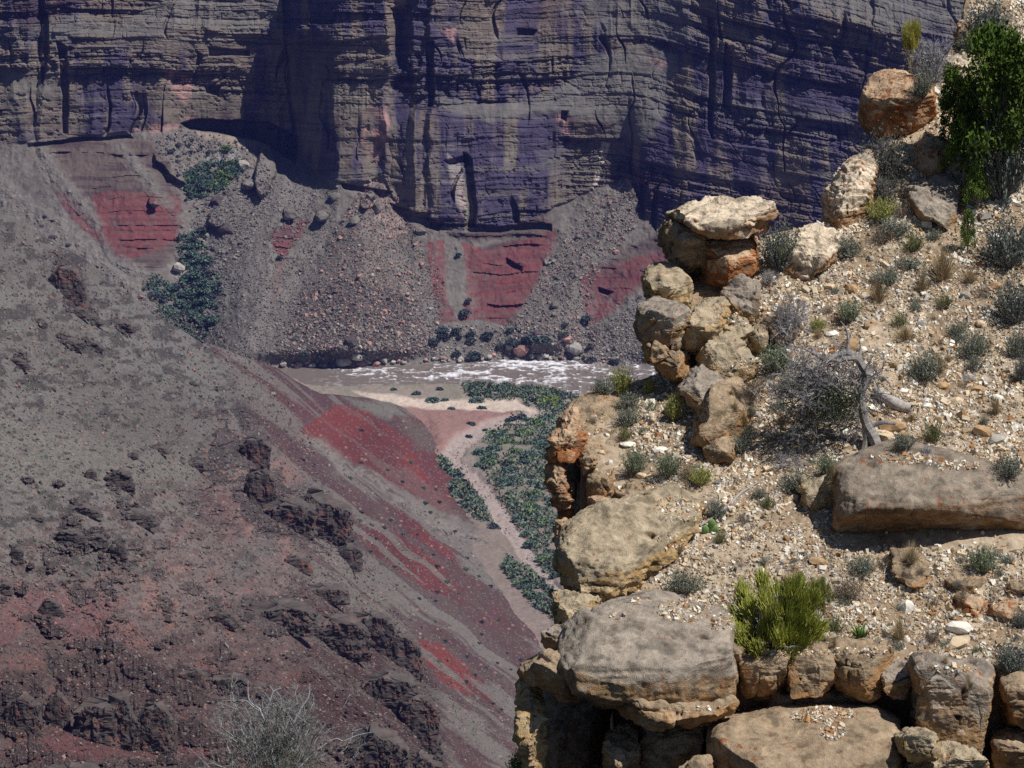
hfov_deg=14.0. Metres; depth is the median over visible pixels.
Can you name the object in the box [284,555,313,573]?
rock outcrop
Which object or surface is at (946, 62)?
dark shrub
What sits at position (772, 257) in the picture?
desert shrub
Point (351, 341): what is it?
boulder
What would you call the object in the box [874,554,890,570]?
dry shrub
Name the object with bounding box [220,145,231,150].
bush
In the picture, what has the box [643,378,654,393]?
rabbitbrush
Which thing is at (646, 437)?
stone
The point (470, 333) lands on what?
bush
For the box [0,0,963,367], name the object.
canyon wall
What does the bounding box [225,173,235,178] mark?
shrub
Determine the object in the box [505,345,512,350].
boulder
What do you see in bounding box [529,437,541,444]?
bush
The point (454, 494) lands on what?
bush
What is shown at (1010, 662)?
desert shrub
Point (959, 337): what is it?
sagebrush
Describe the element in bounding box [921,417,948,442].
green shrub
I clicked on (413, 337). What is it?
talus rubble
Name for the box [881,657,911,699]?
boulder
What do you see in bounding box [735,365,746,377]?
grass tuft
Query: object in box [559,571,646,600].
boulder
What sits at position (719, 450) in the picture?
boulder
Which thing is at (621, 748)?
boulder
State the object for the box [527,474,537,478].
bush
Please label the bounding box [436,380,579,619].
valley scrub
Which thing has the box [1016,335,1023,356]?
desert shrub
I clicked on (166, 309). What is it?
shrub
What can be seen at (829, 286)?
stone
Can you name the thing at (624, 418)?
sagebrush
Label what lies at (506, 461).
bush
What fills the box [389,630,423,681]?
rock outcrop
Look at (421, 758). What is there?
rock outcrop
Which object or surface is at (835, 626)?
green shrub
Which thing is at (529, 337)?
bush
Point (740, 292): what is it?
boulder
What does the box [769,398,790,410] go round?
sagebrush
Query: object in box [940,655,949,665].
grass tuft
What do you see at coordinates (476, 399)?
bush
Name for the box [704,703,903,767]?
rock ledge
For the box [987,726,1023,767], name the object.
boulder
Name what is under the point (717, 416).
boulder
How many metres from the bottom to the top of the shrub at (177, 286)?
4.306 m
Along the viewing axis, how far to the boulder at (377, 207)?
2621.59 m
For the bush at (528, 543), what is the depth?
2058.87 m
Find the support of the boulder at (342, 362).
on the talus rubble at (413, 337)
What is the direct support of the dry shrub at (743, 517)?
on the gravel slope
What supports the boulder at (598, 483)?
on the gravel slope
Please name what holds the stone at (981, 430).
on the gravel slope
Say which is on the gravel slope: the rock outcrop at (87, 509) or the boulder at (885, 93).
the boulder at (885, 93)
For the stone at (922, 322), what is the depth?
62.82 m
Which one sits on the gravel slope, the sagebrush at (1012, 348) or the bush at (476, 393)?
the sagebrush at (1012, 348)
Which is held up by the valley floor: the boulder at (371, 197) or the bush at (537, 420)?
the bush at (537, 420)
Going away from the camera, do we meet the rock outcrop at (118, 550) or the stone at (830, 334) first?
the stone at (830, 334)
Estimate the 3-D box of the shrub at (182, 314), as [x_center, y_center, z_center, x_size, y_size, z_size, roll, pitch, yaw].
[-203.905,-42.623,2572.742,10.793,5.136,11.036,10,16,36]
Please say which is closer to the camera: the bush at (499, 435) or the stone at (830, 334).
the stone at (830, 334)
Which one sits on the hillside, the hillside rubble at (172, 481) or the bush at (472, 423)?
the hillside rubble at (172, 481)
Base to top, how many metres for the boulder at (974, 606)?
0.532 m
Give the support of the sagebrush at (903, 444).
on the boulder at (875, 495)
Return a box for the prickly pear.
[702,519,718,532]
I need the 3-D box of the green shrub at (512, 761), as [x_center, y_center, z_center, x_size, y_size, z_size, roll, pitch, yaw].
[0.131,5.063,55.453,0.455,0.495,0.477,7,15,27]
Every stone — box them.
[606,460,612,464]
[620,441,635,446]
[636,472,645,478]
[643,435,650,439]
[651,446,667,452]
[789,494,797,499]
[799,296,808,302]
[809,557,827,565]
[824,283,834,289]
[826,330,838,336]
[838,338,858,350]
[846,284,860,293]
[856,346,866,352]
[859,292,868,298]
[866,255,874,261]
[867,405,879,412]
[877,430,893,441]
[879,419,905,431]
[888,361,898,367]
[897,599,913,613]
[899,388,907,393]
[903,635,910,641]
[916,320,927,325]
[919,640,928,645]
[937,381,949,388]
[945,621,971,634]
[947,635,969,648]
[948,397,962,404]
[960,291,970,298]
[962,373,975,382]
[970,385,984,392]
[972,425,991,436]
[975,320,986,327]
[988,434,1005,444]
[989,281,1002,289]
[992,394,1002,399]
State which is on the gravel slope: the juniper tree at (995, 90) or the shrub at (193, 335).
the juniper tree at (995, 90)
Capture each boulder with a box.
[150,201,158,207]
[172,262,184,271]
[211,196,222,204]
[218,224,232,234]
[237,160,249,168]
[244,181,254,189]
[283,210,296,219]
[296,361,302,366]
[308,362,315,367]
[316,211,328,221]
[329,192,340,201]
[335,358,351,367]
[344,336,357,346]
[349,215,359,225]
[351,353,362,360]
[358,361,364,366]
[366,194,375,200]
[372,201,382,213]
[372,361,379,366]
[380,358,386,362]
[414,227,426,234]
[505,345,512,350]
[512,344,528,356]
[512,679,550,767]
[517,648,578,702]
[529,353,535,359]
[532,330,541,334]
[540,624,562,649]
[543,446,575,518]
[545,406,588,463]
[548,588,606,623]
[550,301,558,307]
[552,482,706,587]
[552,517,567,542]
[557,589,738,708]
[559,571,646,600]
[560,335,571,342]
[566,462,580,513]
[567,342,582,355]
[579,445,597,476]
[585,468,616,497]
[587,491,617,505]
[601,723,640,767]
[614,479,648,498]
[633,295,691,349]
[634,724,705,767]
[640,261,693,309]
[641,340,668,364]
[643,414,658,422]
[654,348,691,382]
[657,219,710,273]
[665,195,778,239]
[669,259,701,284]
[675,364,724,415]
[678,754,712,767]
[684,296,730,357]
[690,376,756,448]
[691,284,722,310]
[695,330,759,379]
[696,235,759,287]
[702,435,739,463]
[720,273,760,323]
[722,314,753,344]
[733,644,746,664]
[736,644,789,701]
[746,322,769,353]
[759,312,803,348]
[783,223,840,280]
[785,640,837,698]
[796,470,832,511]
[820,149,878,230]
[828,637,893,703]
[831,438,1023,533]
[858,68,936,140]
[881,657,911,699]
[889,547,931,587]
[894,727,941,762]
[900,173,961,229]
[902,740,989,767]
[906,651,995,753]
[913,130,951,178]
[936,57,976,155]
[941,568,987,592]
[946,49,977,71]
[953,20,976,46]
[954,592,987,617]
[986,597,1018,622]
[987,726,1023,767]
[997,670,1023,728]
[1004,579,1023,594]
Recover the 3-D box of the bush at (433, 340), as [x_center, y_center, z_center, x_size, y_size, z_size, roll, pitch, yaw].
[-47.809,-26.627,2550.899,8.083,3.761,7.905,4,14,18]
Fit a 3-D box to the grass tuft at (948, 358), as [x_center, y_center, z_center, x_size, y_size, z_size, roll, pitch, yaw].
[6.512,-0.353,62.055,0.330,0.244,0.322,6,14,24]
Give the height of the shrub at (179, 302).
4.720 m
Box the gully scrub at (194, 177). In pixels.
[141,158,244,339]
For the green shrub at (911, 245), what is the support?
on the gravel slope
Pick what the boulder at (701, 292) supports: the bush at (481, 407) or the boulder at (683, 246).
the boulder at (683, 246)
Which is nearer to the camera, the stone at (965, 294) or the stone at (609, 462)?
the stone at (609, 462)
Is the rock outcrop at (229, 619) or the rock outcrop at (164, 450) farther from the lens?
the rock outcrop at (164, 450)
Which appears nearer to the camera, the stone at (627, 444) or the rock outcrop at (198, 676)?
the stone at (627, 444)
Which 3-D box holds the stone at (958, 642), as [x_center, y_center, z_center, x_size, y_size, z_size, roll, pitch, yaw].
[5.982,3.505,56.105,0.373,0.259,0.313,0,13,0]
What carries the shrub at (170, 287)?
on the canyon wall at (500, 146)
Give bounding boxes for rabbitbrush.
[605,364,637,393]
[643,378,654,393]
[662,392,685,420]
[686,463,714,486]
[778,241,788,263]
[809,317,827,331]
[864,195,900,222]
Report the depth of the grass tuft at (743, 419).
60.55 m
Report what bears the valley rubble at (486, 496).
on the valley floor
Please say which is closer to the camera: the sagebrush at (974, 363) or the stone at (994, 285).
the sagebrush at (974, 363)
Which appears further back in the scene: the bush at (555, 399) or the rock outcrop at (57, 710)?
the bush at (555, 399)
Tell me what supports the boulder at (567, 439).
on the boulder at (556, 482)
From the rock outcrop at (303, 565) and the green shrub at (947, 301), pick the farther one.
the rock outcrop at (303, 565)
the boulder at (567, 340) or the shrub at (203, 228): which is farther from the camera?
the shrub at (203, 228)
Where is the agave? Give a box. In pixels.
[849,622,870,638]
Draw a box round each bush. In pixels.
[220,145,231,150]
[299,351,308,355]
[411,390,421,394]
[424,396,439,403]
[428,338,440,343]
[436,326,449,333]
[444,333,451,338]
[445,470,457,476]
[450,492,460,497]
[451,327,461,332]
[451,351,461,355]
[456,499,467,503]
[459,308,471,314]
[465,331,475,335]
[465,336,475,342]
[465,351,482,358]
[466,421,475,425]
[468,396,484,402]
[470,447,488,455]
[471,389,481,395]
[473,459,488,467]
[476,405,487,409]
[480,332,493,337]
[480,457,497,464]
[481,464,491,469]
[485,429,498,436]
[485,451,499,455]
[486,443,502,451]
[487,522,500,529]
[495,432,507,438]
[497,476,514,486]
[501,465,518,473]
[502,436,516,442]
[504,337,521,346]
[504,458,515,465]
[505,327,513,331]
[505,416,517,421]
[507,501,521,506]
[508,447,521,454]
[511,514,527,521]
[513,427,534,436]
[514,413,526,419]
[516,457,531,464]
[516,584,526,589]
[519,529,531,536]
[520,450,536,457]
[520,507,537,514]
[522,539,536,548]
[523,333,537,342]
[523,501,538,508]
[524,489,542,496]
[525,480,534,484]
[526,417,542,425]
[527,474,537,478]
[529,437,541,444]
[534,553,545,560]
[535,402,548,407]
[535,604,542,610]
[536,335,553,344]
[536,395,558,404]
[536,442,548,449]
[537,412,553,420]
[537,517,547,525]
[537,554,552,564]
[542,549,555,554]
[547,519,555,525]
[548,572,558,578]
[559,332,568,337]
[580,315,591,321]
[585,344,593,348]
[586,356,596,361]
[611,358,620,362]
[726,564,831,665]
[809,573,835,619]
[901,18,921,73]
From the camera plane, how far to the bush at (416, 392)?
2452.39 m
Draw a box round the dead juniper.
[748,315,912,451]
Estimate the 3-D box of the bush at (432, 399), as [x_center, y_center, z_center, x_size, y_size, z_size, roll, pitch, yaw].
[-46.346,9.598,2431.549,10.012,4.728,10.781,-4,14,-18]
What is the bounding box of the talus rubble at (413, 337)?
[156,129,652,365]
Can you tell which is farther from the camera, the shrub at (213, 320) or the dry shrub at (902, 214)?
the shrub at (213, 320)
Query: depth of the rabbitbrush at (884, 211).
64.89 m
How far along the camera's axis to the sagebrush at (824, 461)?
59.02 m
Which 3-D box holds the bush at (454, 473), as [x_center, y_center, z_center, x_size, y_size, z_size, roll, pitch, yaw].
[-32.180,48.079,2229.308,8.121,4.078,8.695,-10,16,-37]
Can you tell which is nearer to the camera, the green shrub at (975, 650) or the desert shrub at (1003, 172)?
the green shrub at (975, 650)
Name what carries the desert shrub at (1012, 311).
on the gravel slope
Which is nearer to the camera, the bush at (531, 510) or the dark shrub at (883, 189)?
the dark shrub at (883, 189)
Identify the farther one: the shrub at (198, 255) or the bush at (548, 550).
the shrub at (198, 255)
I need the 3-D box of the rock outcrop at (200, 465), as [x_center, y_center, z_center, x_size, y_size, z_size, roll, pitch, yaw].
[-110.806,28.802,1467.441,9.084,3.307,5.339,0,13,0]
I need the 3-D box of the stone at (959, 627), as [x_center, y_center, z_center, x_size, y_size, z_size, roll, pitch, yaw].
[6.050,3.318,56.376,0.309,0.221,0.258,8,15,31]
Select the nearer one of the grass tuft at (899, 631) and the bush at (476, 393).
the grass tuft at (899, 631)
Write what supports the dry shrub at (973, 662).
on the boulder at (949, 706)
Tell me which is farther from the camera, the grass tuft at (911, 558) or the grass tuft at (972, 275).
the grass tuft at (972, 275)
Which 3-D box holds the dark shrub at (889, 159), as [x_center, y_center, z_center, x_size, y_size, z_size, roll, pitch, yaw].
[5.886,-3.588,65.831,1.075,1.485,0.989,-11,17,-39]
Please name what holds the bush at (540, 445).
on the valley floor
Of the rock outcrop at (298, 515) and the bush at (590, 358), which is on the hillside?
the rock outcrop at (298, 515)
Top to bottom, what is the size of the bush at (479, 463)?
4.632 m
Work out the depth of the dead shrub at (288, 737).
44.87 m
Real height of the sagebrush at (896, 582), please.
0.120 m
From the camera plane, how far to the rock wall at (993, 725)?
55.91 m
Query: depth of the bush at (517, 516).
2116.61 m
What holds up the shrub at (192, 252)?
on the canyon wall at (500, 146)
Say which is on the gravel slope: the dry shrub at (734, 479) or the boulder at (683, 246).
the dry shrub at (734, 479)
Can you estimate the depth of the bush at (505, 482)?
2201.78 m
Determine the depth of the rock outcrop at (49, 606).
1062.32 m
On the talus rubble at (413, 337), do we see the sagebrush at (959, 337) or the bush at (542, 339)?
the bush at (542, 339)
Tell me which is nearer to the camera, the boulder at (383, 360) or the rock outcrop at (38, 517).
the rock outcrop at (38, 517)
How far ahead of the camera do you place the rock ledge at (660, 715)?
54.45 m
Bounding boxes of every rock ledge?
[556,389,637,469]
[617,694,739,731]
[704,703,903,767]
[759,687,874,706]
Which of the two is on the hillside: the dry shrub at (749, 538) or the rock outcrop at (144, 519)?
the rock outcrop at (144, 519)
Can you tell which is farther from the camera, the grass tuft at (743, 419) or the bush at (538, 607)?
the bush at (538, 607)
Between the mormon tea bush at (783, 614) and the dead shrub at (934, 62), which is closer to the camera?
the mormon tea bush at (783, 614)
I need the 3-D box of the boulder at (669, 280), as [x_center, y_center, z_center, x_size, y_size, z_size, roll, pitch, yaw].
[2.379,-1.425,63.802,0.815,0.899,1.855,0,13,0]
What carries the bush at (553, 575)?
on the valley floor
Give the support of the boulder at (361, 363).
on the talus rubble at (413, 337)
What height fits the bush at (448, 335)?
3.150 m
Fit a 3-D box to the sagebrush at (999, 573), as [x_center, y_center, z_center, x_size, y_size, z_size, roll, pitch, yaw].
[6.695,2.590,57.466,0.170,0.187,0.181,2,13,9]
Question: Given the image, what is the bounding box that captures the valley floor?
[293,378,583,649]
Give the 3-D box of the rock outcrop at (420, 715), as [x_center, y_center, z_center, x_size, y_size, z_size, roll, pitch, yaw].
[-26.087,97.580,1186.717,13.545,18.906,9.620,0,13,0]
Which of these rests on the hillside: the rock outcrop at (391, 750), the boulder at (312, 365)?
the rock outcrop at (391, 750)
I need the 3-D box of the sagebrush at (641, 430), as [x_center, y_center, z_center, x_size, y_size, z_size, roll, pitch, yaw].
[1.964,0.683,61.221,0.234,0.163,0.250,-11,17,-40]
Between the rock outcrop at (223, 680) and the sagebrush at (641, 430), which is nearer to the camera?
the sagebrush at (641, 430)
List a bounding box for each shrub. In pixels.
[147,292,159,298]
[157,296,167,301]
[161,306,173,313]
[164,284,174,289]
[171,283,181,289]
[175,298,186,305]
[177,288,189,295]
[178,311,189,318]
[181,273,191,277]
[182,324,192,329]
[185,249,197,255]
[186,309,195,314]
[187,236,196,240]
[188,312,201,319]
[188,670,382,767]
[189,270,203,277]
[190,257,200,263]
[192,332,206,338]
[193,253,202,260]
[193,299,202,303]
[194,327,207,335]
[195,318,203,322]
[196,226,208,231]
[197,267,207,273]
[197,285,210,293]
[198,322,207,327]
[199,278,209,284]
[199,296,213,302]
[200,256,213,262]
[203,281,216,287]
[204,293,215,298]
[207,316,218,323]
[211,178,218,184]
[214,170,224,175]
[221,180,230,184]
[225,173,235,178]
[505,747,520,767]
[587,413,597,424]
[616,423,634,440]
[644,400,657,410]
[674,542,684,553]
[676,461,696,480]
[709,528,728,544]
[729,474,743,485]
[734,376,767,401]
[735,511,751,525]
[740,532,756,542]
[754,217,802,271]
[759,268,781,285]
[759,494,775,509]
[767,285,815,343]
[769,447,809,469]
[824,304,833,313]
[827,613,846,633]
[828,567,871,602]
[852,113,914,188]
[868,222,898,244]
[870,163,907,206]
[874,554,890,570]
[888,310,910,327]
[889,195,912,218]
[900,228,928,252]
[911,31,955,88]
[913,46,956,84]
[914,565,925,575]
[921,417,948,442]
[922,444,935,453]
[923,623,941,643]
[928,594,940,606]
[934,292,954,308]
[936,579,945,587]
[955,0,1019,41]
[955,30,976,50]
[956,591,968,601]
[958,379,969,388]
[964,657,980,666]
[965,102,1023,199]
[970,644,982,653]
[971,284,990,298]
[972,208,1023,267]
[984,273,1023,323]
[989,636,1023,673]
[1009,607,1023,628]
[1011,350,1023,381]
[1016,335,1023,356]
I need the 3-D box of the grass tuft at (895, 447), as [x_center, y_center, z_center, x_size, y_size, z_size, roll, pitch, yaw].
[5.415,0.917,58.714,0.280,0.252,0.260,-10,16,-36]
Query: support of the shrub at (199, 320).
on the hillside
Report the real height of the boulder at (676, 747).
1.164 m
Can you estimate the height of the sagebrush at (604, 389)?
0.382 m
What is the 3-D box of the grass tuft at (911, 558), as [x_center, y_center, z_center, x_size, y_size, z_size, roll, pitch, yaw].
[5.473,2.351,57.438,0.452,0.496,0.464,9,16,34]
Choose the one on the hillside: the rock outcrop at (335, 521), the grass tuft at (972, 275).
the rock outcrop at (335, 521)
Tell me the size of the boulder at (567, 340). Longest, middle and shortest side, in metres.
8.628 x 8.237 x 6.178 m
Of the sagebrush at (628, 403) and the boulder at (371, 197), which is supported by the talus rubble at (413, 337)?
the boulder at (371, 197)
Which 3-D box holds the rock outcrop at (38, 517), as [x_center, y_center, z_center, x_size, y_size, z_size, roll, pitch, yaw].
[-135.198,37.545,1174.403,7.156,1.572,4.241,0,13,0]
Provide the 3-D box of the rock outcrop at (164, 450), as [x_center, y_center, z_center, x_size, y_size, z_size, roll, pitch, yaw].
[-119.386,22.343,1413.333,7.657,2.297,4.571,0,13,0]
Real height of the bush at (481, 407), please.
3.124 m
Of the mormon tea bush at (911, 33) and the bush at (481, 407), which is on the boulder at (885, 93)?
the mormon tea bush at (911, 33)
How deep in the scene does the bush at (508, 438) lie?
2308.56 m
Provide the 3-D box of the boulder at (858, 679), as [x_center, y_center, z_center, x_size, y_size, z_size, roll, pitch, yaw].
[4.651,3.825,56.053,0.966,1.036,2.110,0,13,0]
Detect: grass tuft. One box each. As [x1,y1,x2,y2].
[729,400,743,414]
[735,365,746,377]
[741,413,749,427]
[769,413,792,426]
[812,326,825,339]
[827,458,838,487]
[828,636,838,647]
[863,277,893,303]
[884,611,919,642]
[886,322,932,347]
[886,442,899,451]
[900,539,924,564]
[903,410,918,421]
[905,269,935,293]
[913,240,970,289]
[928,348,950,377]
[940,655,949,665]
[944,354,957,363]
[961,265,980,284]
[985,396,1008,415]
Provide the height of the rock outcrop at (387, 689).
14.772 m
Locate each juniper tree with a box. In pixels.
[937,109,980,191]
[942,18,1023,178]
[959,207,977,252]
[960,158,992,212]
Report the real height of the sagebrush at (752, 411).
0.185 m
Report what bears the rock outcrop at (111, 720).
on the hillside
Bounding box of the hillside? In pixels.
[0,210,542,767]
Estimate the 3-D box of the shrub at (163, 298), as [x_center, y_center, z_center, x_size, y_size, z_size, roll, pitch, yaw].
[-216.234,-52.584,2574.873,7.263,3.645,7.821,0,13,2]
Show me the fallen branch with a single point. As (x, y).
(735, 497)
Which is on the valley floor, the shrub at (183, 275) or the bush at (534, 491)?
the bush at (534, 491)
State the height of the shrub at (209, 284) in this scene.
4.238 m
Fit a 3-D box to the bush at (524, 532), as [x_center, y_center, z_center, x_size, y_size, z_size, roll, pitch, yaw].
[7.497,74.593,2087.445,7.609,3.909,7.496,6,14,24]
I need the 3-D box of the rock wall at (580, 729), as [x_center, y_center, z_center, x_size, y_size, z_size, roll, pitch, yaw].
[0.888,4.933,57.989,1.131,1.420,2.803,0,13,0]
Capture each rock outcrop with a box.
[0,582,13,594]
[3,691,44,736]
[9,358,31,369]
[9,547,23,565]
[23,513,44,521]
[38,598,65,618]
[41,761,99,767]
[44,689,70,728]
[47,264,88,308]
[55,527,92,554]
[63,338,86,349]
[68,503,103,517]
[70,307,92,319]
[70,691,140,750]
[85,470,98,479]
[85,533,108,552]
[88,341,105,350]
[89,313,106,326]
[104,468,135,495]
[108,542,128,564]
[114,320,135,333]
[120,507,159,528]
[137,701,177,755]
[153,445,170,454]
[179,667,209,690]
[191,460,209,471]
[209,609,240,629]
[212,672,252,697]
[239,435,271,469]
[243,467,278,505]
[249,597,325,636]
[261,497,317,538]
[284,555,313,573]
[300,487,356,547]
[308,582,349,605]
[314,613,373,662]
[335,721,409,767]
[337,543,363,571]
[353,610,396,657]
[360,668,418,717]
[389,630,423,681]
[399,691,443,762]
[408,749,441,767]
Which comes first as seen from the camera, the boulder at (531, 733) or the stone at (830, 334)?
the boulder at (531, 733)
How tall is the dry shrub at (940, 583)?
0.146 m
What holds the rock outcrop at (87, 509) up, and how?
on the hillside
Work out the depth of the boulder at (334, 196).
2632.58 m
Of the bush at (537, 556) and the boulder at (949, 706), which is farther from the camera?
the bush at (537, 556)
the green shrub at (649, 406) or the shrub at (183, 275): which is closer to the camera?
the green shrub at (649, 406)
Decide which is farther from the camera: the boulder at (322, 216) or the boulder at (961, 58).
the boulder at (322, 216)
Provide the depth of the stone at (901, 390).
61.37 m
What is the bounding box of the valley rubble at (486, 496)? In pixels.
[439,397,548,569]
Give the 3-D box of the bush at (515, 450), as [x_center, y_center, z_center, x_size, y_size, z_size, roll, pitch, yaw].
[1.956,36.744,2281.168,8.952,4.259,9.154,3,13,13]
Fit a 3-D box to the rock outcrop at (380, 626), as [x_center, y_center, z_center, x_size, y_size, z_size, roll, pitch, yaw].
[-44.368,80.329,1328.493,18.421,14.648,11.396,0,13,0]
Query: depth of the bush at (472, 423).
2353.02 m
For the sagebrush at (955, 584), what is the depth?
57.13 m
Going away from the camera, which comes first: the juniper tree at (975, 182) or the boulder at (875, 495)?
the boulder at (875, 495)
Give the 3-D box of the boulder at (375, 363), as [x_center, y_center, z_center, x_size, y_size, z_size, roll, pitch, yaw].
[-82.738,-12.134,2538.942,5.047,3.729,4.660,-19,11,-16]
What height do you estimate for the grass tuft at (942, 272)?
0.903 m
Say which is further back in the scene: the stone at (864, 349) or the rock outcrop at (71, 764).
the rock outcrop at (71, 764)
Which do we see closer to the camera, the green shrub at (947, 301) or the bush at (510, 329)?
the green shrub at (947, 301)
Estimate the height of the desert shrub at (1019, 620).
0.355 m
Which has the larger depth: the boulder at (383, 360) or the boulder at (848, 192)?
the boulder at (383, 360)
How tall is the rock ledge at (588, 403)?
1.308 m
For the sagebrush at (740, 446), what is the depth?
60.24 m
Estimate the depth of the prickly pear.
58.45 m
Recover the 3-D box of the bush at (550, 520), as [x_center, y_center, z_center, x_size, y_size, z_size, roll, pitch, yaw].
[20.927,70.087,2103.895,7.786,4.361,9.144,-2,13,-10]
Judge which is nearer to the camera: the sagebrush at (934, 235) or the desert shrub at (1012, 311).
the desert shrub at (1012, 311)
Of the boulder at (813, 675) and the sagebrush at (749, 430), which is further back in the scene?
the sagebrush at (749, 430)
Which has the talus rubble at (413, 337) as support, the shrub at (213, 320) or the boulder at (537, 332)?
the boulder at (537, 332)
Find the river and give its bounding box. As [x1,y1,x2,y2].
[278,359,656,393]
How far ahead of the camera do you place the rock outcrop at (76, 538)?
1153.25 m
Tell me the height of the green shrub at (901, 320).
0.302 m
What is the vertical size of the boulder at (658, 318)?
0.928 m
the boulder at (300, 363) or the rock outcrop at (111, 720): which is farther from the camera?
the boulder at (300, 363)
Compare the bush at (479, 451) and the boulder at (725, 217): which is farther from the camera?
the bush at (479, 451)
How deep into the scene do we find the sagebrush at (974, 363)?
61.88 m
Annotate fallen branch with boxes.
[700,481,759,525]
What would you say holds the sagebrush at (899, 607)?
on the gravel slope
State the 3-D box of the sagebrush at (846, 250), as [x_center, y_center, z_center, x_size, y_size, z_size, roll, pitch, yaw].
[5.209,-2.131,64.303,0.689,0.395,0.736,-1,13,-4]
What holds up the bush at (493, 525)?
on the valley floor
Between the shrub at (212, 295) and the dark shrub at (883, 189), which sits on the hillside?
the shrub at (212, 295)
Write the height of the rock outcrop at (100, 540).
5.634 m
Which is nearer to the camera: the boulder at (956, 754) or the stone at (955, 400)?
the boulder at (956, 754)
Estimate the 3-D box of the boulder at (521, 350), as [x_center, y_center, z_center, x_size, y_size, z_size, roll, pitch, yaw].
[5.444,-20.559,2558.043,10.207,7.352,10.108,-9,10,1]
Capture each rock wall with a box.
[542,690,612,767]
[981,721,1011,758]
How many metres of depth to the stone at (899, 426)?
60.54 m
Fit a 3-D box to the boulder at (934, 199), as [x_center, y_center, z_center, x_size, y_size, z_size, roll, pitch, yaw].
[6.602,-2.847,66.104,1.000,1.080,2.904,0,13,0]
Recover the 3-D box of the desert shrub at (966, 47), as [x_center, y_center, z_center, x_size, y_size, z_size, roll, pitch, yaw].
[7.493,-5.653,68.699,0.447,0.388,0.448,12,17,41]
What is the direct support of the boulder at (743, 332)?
on the boulder at (721, 352)
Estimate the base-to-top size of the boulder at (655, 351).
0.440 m
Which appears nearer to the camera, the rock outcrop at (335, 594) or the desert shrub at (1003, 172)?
the desert shrub at (1003, 172)
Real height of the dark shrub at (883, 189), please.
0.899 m
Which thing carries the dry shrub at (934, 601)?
on the gravel slope
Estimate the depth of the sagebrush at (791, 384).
61.46 m
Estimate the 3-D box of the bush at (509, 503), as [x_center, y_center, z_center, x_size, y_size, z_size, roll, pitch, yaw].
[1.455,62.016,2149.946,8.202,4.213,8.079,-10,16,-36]
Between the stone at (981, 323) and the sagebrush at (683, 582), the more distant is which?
the stone at (981, 323)
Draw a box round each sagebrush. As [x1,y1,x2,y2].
[588,372,617,395]
[609,405,645,425]
[612,388,645,410]
[619,446,650,476]
[636,425,649,434]
[653,449,682,478]
[662,566,708,593]
[705,497,727,519]
[727,432,755,454]
[742,420,759,439]
[746,406,755,416]
[748,485,768,499]
[758,340,795,373]
[759,557,768,565]
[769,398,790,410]
[770,366,805,392]
[776,465,809,495]
[815,451,838,474]
[830,233,872,257]
[830,286,838,294]
[836,297,864,322]
[837,596,851,605]
[844,551,878,576]
[872,213,912,237]
[873,264,901,284]
[888,430,917,449]
[889,254,928,270]
[890,579,901,586]
[892,639,905,648]
[893,603,908,611]
[902,347,945,381]
[907,65,933,98]
[909,301,923,311]
[924,228,943,240]
[938,640,948,646]
[945,320,969,336]
[951,329,967,343]
[953,327,997,357]
[953,580,962,586]
[954,556,966,563]
[965,353,984,371]
[965,543,1003,574]
[979,415,988,425]
[989,450,1023,477]
[994,567,1002,577]
[998,554,1014,564]
[1002,326,1023,357]
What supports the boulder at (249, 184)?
on the talus rubble at (413, 337)
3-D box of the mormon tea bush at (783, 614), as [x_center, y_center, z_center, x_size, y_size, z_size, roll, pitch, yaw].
[3.453,3.099,55.875,1.527,1.394,1.568,-8,15,-30]
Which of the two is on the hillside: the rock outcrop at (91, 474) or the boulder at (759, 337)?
the rock outcrop at (91, 474)
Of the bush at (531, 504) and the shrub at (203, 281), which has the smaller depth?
the bush at (531, 504)
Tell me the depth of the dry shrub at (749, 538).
58.24 m
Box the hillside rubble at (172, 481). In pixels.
[0,223,517,767]
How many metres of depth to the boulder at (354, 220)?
2607.28 m
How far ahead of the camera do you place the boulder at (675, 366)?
61.97 m
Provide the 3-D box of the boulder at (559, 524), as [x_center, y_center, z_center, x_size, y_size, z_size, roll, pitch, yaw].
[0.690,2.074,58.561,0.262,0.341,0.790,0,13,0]
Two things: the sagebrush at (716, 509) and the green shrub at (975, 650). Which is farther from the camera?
the sagebrush at (716, 509)
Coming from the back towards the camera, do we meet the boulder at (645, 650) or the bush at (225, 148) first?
the bush at (225, 148)
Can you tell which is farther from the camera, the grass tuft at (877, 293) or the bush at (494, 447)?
the bush at (494, 447)
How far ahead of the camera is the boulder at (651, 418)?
61.42 m
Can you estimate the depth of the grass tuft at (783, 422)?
60.84 m
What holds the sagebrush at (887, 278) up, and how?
on the gravel slope
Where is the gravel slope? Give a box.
[579,0,1023,728]

